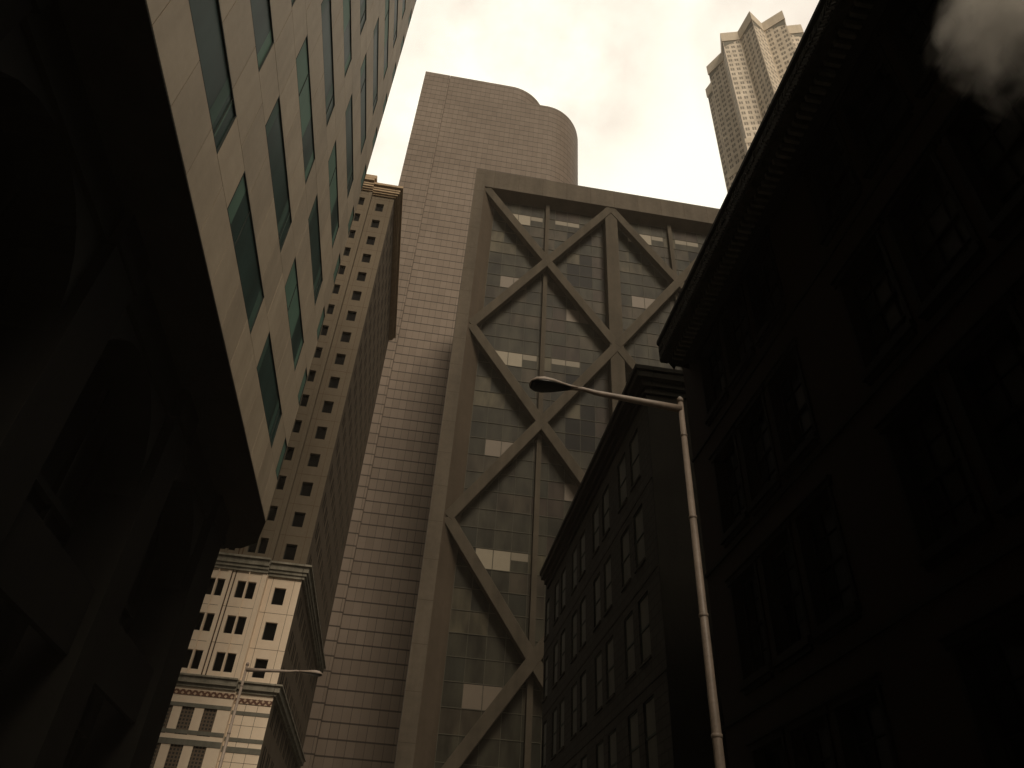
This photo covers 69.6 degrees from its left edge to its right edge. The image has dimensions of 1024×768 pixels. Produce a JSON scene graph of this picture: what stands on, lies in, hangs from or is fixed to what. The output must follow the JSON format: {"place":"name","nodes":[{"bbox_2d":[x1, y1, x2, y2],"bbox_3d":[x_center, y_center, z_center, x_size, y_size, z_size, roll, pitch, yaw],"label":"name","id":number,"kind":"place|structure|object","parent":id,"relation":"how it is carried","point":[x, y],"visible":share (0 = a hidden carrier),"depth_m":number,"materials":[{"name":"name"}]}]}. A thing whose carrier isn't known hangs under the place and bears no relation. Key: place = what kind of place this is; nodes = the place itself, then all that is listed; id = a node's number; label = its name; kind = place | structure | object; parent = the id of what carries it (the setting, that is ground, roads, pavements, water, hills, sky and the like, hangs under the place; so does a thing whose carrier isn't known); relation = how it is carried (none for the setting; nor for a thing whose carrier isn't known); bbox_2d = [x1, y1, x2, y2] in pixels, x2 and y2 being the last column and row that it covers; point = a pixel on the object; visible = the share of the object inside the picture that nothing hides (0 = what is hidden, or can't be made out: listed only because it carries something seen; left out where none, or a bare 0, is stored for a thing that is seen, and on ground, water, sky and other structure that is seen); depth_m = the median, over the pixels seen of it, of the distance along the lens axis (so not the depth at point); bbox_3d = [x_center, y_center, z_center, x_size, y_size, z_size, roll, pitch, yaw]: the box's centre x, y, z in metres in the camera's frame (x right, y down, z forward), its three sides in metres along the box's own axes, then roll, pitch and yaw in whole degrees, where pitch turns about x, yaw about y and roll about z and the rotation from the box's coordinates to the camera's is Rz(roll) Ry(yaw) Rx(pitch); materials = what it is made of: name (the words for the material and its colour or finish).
{"place":"outdoors","nodes":[
{"label":"outdoors","id":0,"kind":"place"},
{"bbox_2d":[0,0,415,767],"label":"office building","id":1,"kind":"structure","parent":0,"point":[180,184],"depth_m":21.37,"materials":[{"name":"concrete"}]},
{"bbox_2d":[189,0,236,153],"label":"window","id":2,"kind":"structure","parent":1,"relation":"in","point":[205,14],"depth_m":19.14,"materials":[{"name":"teal glass"}]},
{"bbox_2d":[227,171,263,334],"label":"window","id":3,"kind":"structure","parent":1,"relation":"in","point":[239,209],"depth_m":24.17,"materials":[{"name":"teal glass"}]},
{"bbox_2d":[250,0,273,70],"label":"window","id":4,"kind":"structure","parent":1,"relation":"in","point":[260,9],"depth_m":22.69,"materials":[{"name":"teal glass"}]},
{"bbox_2d":[257,331,281,448],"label":"window","id":5,"kind":"structure","parent":1,"relation":"in","point":[266,371],"depth_m":30.14,"materials":[{"name":"teal glass"}]},
{"bbox_2d":[265,96,291,252],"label":"window","id":6,"kind":"structure","parent":1,"relation":"in","point":[274,128],"depth_m":26.86,"materials":[{"name":"teal glass"}]},
{"bbox_2d":[276,437,286,480],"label":"window","id":7,"kind":"structure","parent":1,"relation":"in","point":[284,448],"depth_m":34.37,"materials":[{"name":"teal glass"}]},
{"bbox_2d":[285,257,303,369],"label":"window","id":8,"kind":"structure","parent":1,"relation":"in","point":[291,287],"depth_m":32.81,"materials":[{"name":"teal glass"}]},
{"bbox_2d":[298,367,306,404],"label":"window","id":9,"kind":"structure","parent":1,"relation":"in","point":[303,383],"depth_m":37.00,"materials":[{"name":"teal glass"}]},
{"bbox_2d":[296,36,314,184],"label":"window","id":10,"kind":"structure","parent":1,"relation":"in","point":[302,60],"depth_m":29.55,"materials":[{"name":"teal glass"}]},
{"bbox_2d":[308,195,322,303],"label":"window","id":11,"kind":"structure","parent":1,"relation":"in","point":[313,220],"depth_m":35.48,"materials":[{"name":"teal glass"}]},
{"bbox_2d":[317,308,324,340],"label":"window","id":12,"kind":"structure","parent":1,"relation":"in","point":[323,313],"depth_m":39.68,"materials":[{"name":"teal glass"}]},
{"bbox_2d":[321,0,334,124],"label":"window","id":13,"kind":"structure","parent":1,"relation":"in","point":[326,13],"depth_m":32.35,"materials":[{"name":"teal glass"}]},
{"bbox_2d":[328,141,338,248],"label":"window","id":14,"kind":"structure","parent":1,"relation":"in","point":[332,163],"depth_m":38.16,"materials":[{"name":"teal glass"}]},
{"bbox_2d":[343,0,351,75],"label":"window","id":15,"kind":"structure","parent":1,"relation":"in","point":[346,3],"depth_m":35.90,"materials":[{"name":"teal glass"}]},
{"bbox_2d":[345,95,353,198],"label":"window","id":16,"kind":"structure","parent":1,"relation":"in","point":[349,112],"depth_m":40.81,"materials":[{"name":"teal glass"}]},
{"bbox_2d":[360,0,365,34],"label":"window","id":17,"kind":"structure","parent":1,"relation":"in","point":[362,4],"depth_m":39.28,"materials":[{"name":"teal glass"}]},
{"bbox_2d":[360,54,365,152],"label":"window","id":18,"kind":"structure","parent":1,"relation":"in","point":[363,68],"depth_m":43.49,"materials":[{"name":"teal glass"}]},
{"bbox_2d":[373,17,378,113],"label":"window","id":19,"kind":"structure","parent":1,"relation":"in","point":[376,31],"depth_m":46.13,"materials":[{"name":"teal glass"}]},
{"bbox_2d":[383,0,389,80],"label":"window","id":20,"kind":"structure","parent":1,"relation":"in","point":[386,35],"depth_m":49.05,"materials":[{"name":"teal glass"}]},
{"bbox_2d":[393,0,397,47],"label":"window","id":21,"kind":"structure","parent":1,"relation":"in","point":[396,1],"depth_m":52.56,"materials":[{"name":"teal glass"}]},
{"bbox_2d":[218,662,322,767],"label":"street lamp","id":22,"kind":"object","parent":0,"point":[317,673],"visible":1,"depth_m":25.90,"materials":[{"name":"metal"}]},
{"bbox_2d":[149,174,402,767],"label":"stone tower","id":23,"kind":"structure","parent":0,"point":[268,600],"depth_m":73.97,"materials":[{"name":"stone"}]},
{"bbox_2d":[182,650,192,667],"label":"window","id":24,"kind":"structure","parent":23,"relation":"in","point":[189,652],"depth_m":62.94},
{"bbox_2d":[191,650,202,668],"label":"window","id":25,"kind":"structure","parent":23,"relation":"in","point":[196,661],"depth_m":63.01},
{"bbox_2d":[194,613,204,629],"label":"window","id":26,"kind":"structure","parent":23,"relation":"in","point":[201,615],"depth_m":64.95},
{"bbox_2d":[202,614,214,630],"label":"window","id":27,"kind":"structure","parent":23,"relation":"in","point":[209,619],"depth_m":65.01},
{"bbox_2d":[206,578,215,594],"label":"window","id":28,"kind":"structure","parent":23,"relation":"in","point":[212,581],"depth_m":66.96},
{"bbox_2d":[212,653,225,670],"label":"window","id":29,"kind":"structure","parent":23,"relation":"in","point":[219,659],"depth_m":63.19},
{"bbox_2d":[214,579,224,595],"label":"window","id":30,"kind":"structure","parent":23,"relation":"in","point":[218,590],"depth_m":67.01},
{"bbox_2d":[223,654,235,672],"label":"window","id":31,"kind":"structure","parent":23,"relation":"in","point":[230,660],"depth_m":63.28,"materials":[{"name":"glass"}]},
{"bbox_2d":[224,616,235,633],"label":"window","id":32,"kind":"structure","parent":23,"relation":"in","point":[230,622],"depth_m":65.20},
{"bbox_2d":[234,582,245,597],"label":"window","id":33,"kind":"structure","parent":23,"relation":"in","point":[241,585],"depth_m":67.19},
{"bbox_2d":[234,617,246,634],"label":"window","id":34,"kind":"structure","parent":23,"relation":"in","point":[241,622],"depth_m":65.28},
{"bbox_2d":[245,583,255,598],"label":"window","id":35,"kind":"structure","parent":23,"relation":"in","point":[251,586],"depth_m":67.27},
{"bbox_2d":[252,659,267,677],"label":"window","id":36,"kind":"structure","parent":23,"relation":"in","point":[262,664],"depth_m":64.03,"materials":[{"name":"glass"}]},
{"bbox_2d":[258,539,268,553],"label":"window","id":37,"kind":"structure","parent":23,"relation":"in","point":[263,545],"depth_m":70.02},
{"bbox_2d":[262,623,276,640],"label":"window","id":38,"kind":"structure","parent":23,"relation":"in","point":[270,629],"depth_m":65.94,"materials":[{"name":"glass"}]},
{"bbox_2d":[267,507,277,520],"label":"window","id":39,"kind":"structure","parent":23,"relation":"in","point":[272,513],"depth_m":72.13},
{"bbox_2d":[271,589,285,604],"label":"window","id":40,"kind":"structure","parent":23,"relation":"in","point":[279,594],"depth_m":67.94,"materials":[{"name":"glass"}]},
{"bbox_2d":[276,477,285,489],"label":"window","id":41,"kind":"structure","parent":23,"relation":"in","point":[281,481],"depth_m":74.29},
{"bbox_2d":[284,448,293,459],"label":"window","id":42,"kind":"structure","parent":23,"relation":"in","point":[289,453],"depth_m":76.42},
{"bbox_2d":[283,545,296,559],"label":"window","id":43,"kind":"structure","parent":23,"relation":"in","point":[290,551],"depth_m":70.67,"materials":[{"name":"glass"}]},
{"bbox_2d":[292,513,304,526],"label":"window","id":44,"kind":"structure","parent":23,"relation":"in","point":[298,520],"depth_m":72.81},
{"bbox_2d":[300,483,312,495],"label":"window","id":45,"kind":"structure","parent":23,"relation":"in","point":[306,489],"depth_m":74.95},
{"bbox_2d":[308,454,319,466],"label":"window","id":46,"kind":"structure","parent":23,"relation":"in","point":[314,459],"depth_m":77.09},
{"bbox_2d":[315,428,326,439],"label":"window","id":47,"kind":"structure","parent":23,"relation":"in","point":[321,432],"depth_m":79.22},
{"bbox_2d":[260,218,391,767],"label":"side windows","id":48,"kind":"structure","parent":23,"relation":"in","point":[391,218],"depth_m":86.12,"materials":[{"name":"glass"}]},
{"bbox_2d":[322,402,333,412],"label":"window","id":49,"kind":"structure","parent":23,"relation":"in","point":[327,408],"depth_m":81.36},
{"bbox_2d":[329,378,339,388],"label":"window","id":50,"kind":"structure","parent":23,"relation":"in","point":[334,382],"depth_m":83.49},
{"bbox_2d":[335,355,345,364],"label":"window","id":51,"kind":"structure","parent":23,"relation":"in","point":[340,359],"depth_m":85.62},
{"bbox_2d":[301,71,577,767],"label":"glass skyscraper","id":52,"kind":"structure","parent":0,"point":[463,130],"depth_m":182.60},
{"bbox_2d":[366,0,818,208],"label":"sky","id":53,"kind":"structure","parent":0,"point":[631,78],"materials":[{"name":"white"}]},
{"bbox_2d":[529,376,725,767],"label":"street lamp","id":54,"kind":"object","parent":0,"point":[542,384],"visible":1,"depth_m":11.12,"materials":[{"name":"metal"}]},
{"bbox_2d":[540,364,728,767],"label":"warehouse building","id":55,"kind":"structure","parent":0,"point":[624,681],"depth_m":37.56,"materials":[{"name":"brown brick"}]},
{"bbox_2d":[542,721,546,767],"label":"window","id":56,"kind":"structure","parent":55,"relation":"in","point":[544,726],"depth_m":52.52,"materials":[{"name":"grey glass"}]},
{"bbox_2d":[542,657,547,703],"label":"window","id":57,"kind":"structure","parent":55,"relation":"in","point":[546,662],"depth_m":55.29,"materials":[{"name":"grey glass"}]},
{"bbox_2d":[544,600,548,641],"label":"window","id":58,"kind":"structure","parent":55,"relation":"in","point":[547,607],"depth_m":58.12,"materials":[{"name":"grey glass"}]},
{"bbox_2d":[550,708,556,760],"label":"window","id":59,"kind":"structure","parent":55,"relation":"in","point":[555,712],"depth_m":49.68,"materials":[{"name":"grey glass"}]},
{"bbox_2d":[551,641,557,689],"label":"window","id":60,"kind":"structure","parent":55,"relation":"in","point":[556,646],"depth_m":52.54,"materials":[{"name":"grey glass"}]},
{"bbox_2d":[553,581,558,626],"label":"window","id":61,"kind":"structure","parent":55,"relation":"in","point":[557,586],"depth_m":55.40,"materials":[{"name":"grey glass"}]},
{"bbox_2d":[557,699,563,753],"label":"window","id":62,"kind":"structure","parent":55,"relation":"in","point":[562,703],"depth_m":47.80,"materials":[{"name":"grey glass"}]},
{"bbox_2d":[558,630,564,679],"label":"window","id":63,"kind":"structure","parent":55,"relation":"in","point":[563,634],"depth_m":50.60,"materials":[{"name":"grey glass"}]},
{"bbox_2d":[559,568,565,614],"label":"window","id":64,"kind":"structure","parent":55,"relation":"in","point":[564,572],"depth_m":53.50,"materials":[{"name":"grey glass"}]},
{"bbox_2d":[570,546,576,595],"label":"window","id":65,"kind":"structure","parent":55,"relation":"in","point":[574,584],"depth_m":50.54,"materials":[{"name":"grey glass"}]},
{"bbox_2d":[570,611,576,663],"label":"window","id":66,"kind":"structure","parent":55,"relation":"in","point":[574,619],"depth_m":47.79,"materials":[{"name":"grey glass"}]},
{"bbox_2d":[570,683,576,740],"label":"window","id":67,"kind":"structure","parent":55,"relation":"in","point":[574,690],"depth_m":44.98,"materials":[{"name":"grey glass"}]},
{"bbox_2d":[578,531,584,581],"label":"window","id":68,"kind":"structure","parent":55,"relation":"in","point":[582,541],"depth_m":48.76,"materials":[{"name":"grey glass"}]},
{"bbox_2d":[578,598,585,651],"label":"window","id":69,"kind":"structure","parent":55,"relation":"in","point":[583,604],"depth_m":45.82,"materials":[{"name":"grey glass"}]},
{"bbox_2d":[579,671,586,731],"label":"window","id":70,"kind":"structure","parent":55,"relation":"in","point":[583,678],"depth_m":43.09,"materials":[{"name":"grey glass"}]},
{"bbox_2d":[591,506,598,558],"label":"window","id":71,"kind":"structure","parent":55,"relation":"in","point":[595,516],"depth_m":45.90,"materials":[{"name":"grey glass"}]},
{"bbox_2d":[592,573,600,631],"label":"window","id":72,"kind":"structure","parent":55,"relation":"in","point":[597,582],"depth_m":43.08,"materials":[{"name":"grey glass"}]},
{"bbox_2d":[594,652,602,715],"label":"window","id":73,"kind":"structure","parent":55,"relation":"in","point":[599,705],"depth_m":40.24,"materials":[{"name":"grey glass"}]},
{"bbox_2d":[597,741,603,767],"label":"window","id":74,"kind":"structure","parent":55,"relation":"in","point":[600,753],"depth_m":38.06,"materials":[{"name":"grey glass"}]},
{"bbox_2d":[601,487,609,541],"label":"window","id":75,"kind":"structure","parent":55,"relation":"in","point":[606,525],"depth_m":44.04,"materials":[{"name":"grey glass"}]},
{"bbox_2d":[603,555,611,616],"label":"window","id":76,"kind":"structure","parent":55,"relation":"in","point":[608,589],"depth_m":41.20,"materials":[{"name":"grey glass"}]},
{"bbox_2d":[605,636,614,703],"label":"window","id":77,"kind":"structure","parent":55,"relation":"in","point":[610,654],"depth_m":38.35,"materials":[{"name":"grey glass"}]},
{"bbox_2d":[609,729,616,767],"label":"window","id":78,"kind":"structure","parent":55,"relation":"in","point":[612,737],"depth_m":36.02,"materials":[{"name":"grey glass"}]},
{"bbox_2d":[618,454,626,513],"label":"window","id":79,"kind":"structure","parent":55,"relation":"in","point":[622,470],"depth_m":41.19,"materials":[{"name":"grey glass"}]},
{"bbox_2d":[621,528,630,592],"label":"window","id":80,"kind":"structure","parent":55,"relation":"in","point":[625,538],"depth_m":38.38,"materials":[{"name":"grey glass"}]},
{"bbox_2d":[624,612,635,683],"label":"window","id":81,"kind":"structure","parent":55,"relation":"in","point":[629,634],"depth_m":35.54,"materials":[{"name":"grey glass"}]},
{"bbox_2d":[629,710,639,767],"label":"window","id":82,"kind":"structure","parent":55,"relation":"in","point":[633,719],"depth_m":32.99,"materials":[{"name":"grey glass"}]},
{"bbox_2d":[630,431,640,491],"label":"window","id":83,"kind":"structure","parent":55,"relation":"in","point":[635,466],"depth_m":39.30,"materials":[{"name":"grey glass"}]},
{"bbox_2d":[634,505,645,573],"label":"window","id":84,"kind":"structure","parent":55,"relation":"in","point":[638,519],"depth_m":36.48,"materials":[{"name":"grey glass"}]},
{"bbox_2d":[639,593,651,668],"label":"window","id":85,"kind":"structure","parent":55,"relation":"in","point":[643,604],"depth_m":33.64,"materials":[{"name":"grey glass"}]},
{"bbox_2d":[644,695,657,767],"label":"window","id":86,"kind":"structure","parent":55,"relation":"in","point":[650,723],"depth_m":30.94,"materials":[{"name":"grey glass"}]},
{"bbox_2d":[656,0,1023,767],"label":"brick building","id":87,"kind":"structure","parent":0,"point":[840,340],"depth_m":15.88,"materials":[{"name":"stone"}]},
{"bbox_2d":[695,319,728,425],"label":"window","id":88,"kind":"structure","parent":87,"relation":"in","point":[720,389],"depth_m":25.50,"materials":[{"name":"paint"}]},
{"bbox_2d":[708,424,749,547],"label":"window","id":89,"kind":"structure","parent":87,"relation":"in","point":[737,500],"depth_m":22.69,"materials":[{"name":"paint"}]},
{"bbox_2d":[715,276,755,389],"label":"window","id":90,"kind":"structure","parent":87,"relation":"in","point":[745,350],"depth_m":23.89,"materials":[{"name":"paint"}]},
{"bbox_2d":[724,551,774,695],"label":"window","id":91,"kind":"structure","parent":87,"relation":"in","point":[760,650],"depth_m":20.02,"materials":[{"name":"paint"}]},
{"bbox_2d":[732,384,781,515],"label":"window","id":92,"kind":"structure","parent":87,"relation":"in","point":[766,463],"depth_m":21.08,"materials":[{"name":"paint"}]},
{"bbox_2d":[739,226,786,347],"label":"window","id":93,"kind":"structure","parent":87,"relation":"in","point":[773,302],"depth_m":22.28,"materials":[{"name":"paint"}]},
{"bbox_2d":[745,724,789,767],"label":"window","id":94,"kind":"structure","parent":87,"relation":"in","point":[777,757],"depth_m":18.00,"materials":[{"name":"paint"}]},
{"bbox_2d":[753,516,813,672],"bbox_3d":[6.870,5.225,18.208,0.560,3.270,2.040,8,-38,-5],"label":"window","id":95,"kind":"structure","parent":87,"relation":"in","point":[799,639],"depth_m":18.40,"materials":[{"name":"paint"}]},
{"bbox_2d":[760,336,819,478],"bbox_3d":[7.418,0.667,19.219,0.560,3.270,2.040,8,-38,-5],"label":"window","id":96,"kind":"structure","parent":87,"relation":"in","point":[803,433],"depth_m":19.46,"materials":[{"name":"paint"}]},
{"bbox_2d":[781,701,837,767],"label":"window","id":97,"kind":"structure","parent":87,"relation":"in","point":[818,741],"depth_m":16.35,"materials":[{"name":"paint"}]},
{"bbox_2d":[787,474,861,644],"bbox_3d":[7.191,3.986,16.606,0.560,3.270,2.040,8,-38,-5],"label":"window","id":98,"kind":"structure","parent":87,"relation":"in","point":[843,605],"depth_m":16.78,"materials":[{"name":"paint"}]},
{"bbox_2d":[795,107,862,246],"bbox_3d":[8.278,-5.230,18.858,0.560,3.270,2.040,8,-38,-5],"label":"window","id":99,"kind":"structure","parent":87,"relation":"in","point":[840,185],"depth_m":19.13,"materials":[{"name":"paint"}]},
{"bbox_2d":[823,672,900,767],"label":"window","id":100,"kind":"structure","parent":87,"relation":"in","point":[874,741],"depth_m":14.64,"materials":[{"name":"paint"}]},
{"bbox_2d":[832,30,913,179],"bbox_3d":[8.599,-6.469,17.256,0.560,3.270,2.040,8,-38,-5],"label":"window","id":101,"kind":"structure","parent":87,"relation":"in","point":[883,108],"depth_m":17.50,"materials":[{"name":"paint"}]},
{"bbox_2d":[829,218,917,385],"bbox_3d":[8.039,-1.738,16.109,0.560,3.270,2.040,8,-38,-5],"label":"window","id":102,"kind":"structure","parent":87,"relation":"in","point":[890,325],"depth_m":16.30,"materials":[{"name":"paint"}]},
{"bbox_2d":[875,0,976,98],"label":"window","id":103,"kind":"structure","parent":87,"relation":"in","point":[933,30],"depth_m":15.79,"materials":[{"name":"paint"}]},
{"bbox_2d":[875,138,986,321],"bbox_3d":[8.360,-2.977,14.508,0.560,3.270,2.040,8,-38,-5],"label":"window","id":104,"kind":"structure","parent":87,"relation":"in","point":[947,247],"depth_m":14.68,"materials":[{"name":"paint"}]},
{"bbox_2d":[872,365,992,571],"bbox_3d":[7.812,1.581,13.497,0.560,3.270,2.040,8,-38,-5],"label":"window","id":105,"kind":"structure","parent":87,"relation":"in","point":[958,514],"depth_m":13.62,"materials":[{"name":"paint"}]},
{"bbox_2d":[930,39,1023,240],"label":"window","id":106,"kind":"structure","parent":87,"relation":"in","point":[993,139],"depth_m":13.32,"materials":[{"name":"paint"}]},
{"bbox_2d":[932,287,1023,518],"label":"window","id":107,"kind":"structure","parent":87,"relation":"in","point":[995,377],"depth_m":12.39,"materials":[{"name":"paint"}]},
{"bbox_2d":[937,592,1023,767],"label":"window","id":108,"kind":"structure","parent":87,"relation":"in","point":[999,660],"depth_m":11.54,"materials":[{"name":"paint"}]},
{"bbox_2d":[1007,269,1023,295],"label":"window","id":109,"kind":"structure","parent":87,"relation":"in","point":[1017,284],"depth_m":11.88,"materials":[{"name":"paint"}]},
{"label":"ground","id":110,"kind":"structure","parent":0,"visible":0},
{"bbox_2d":[394,169,719,767],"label":"braced building","id":111,"kind":"structure","parent":110,"relation":"on","point":[576,285],"depth_m":126.33,"materials":[{"name":"concrete"}]},
{"bbox_2d":[705,11,803,192],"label":"star tower","id":112,"kind":"structure","parent":110,"relation":"on","point":[747,66],"depth_m":277.06,"materials":[{"name":"concrete"}]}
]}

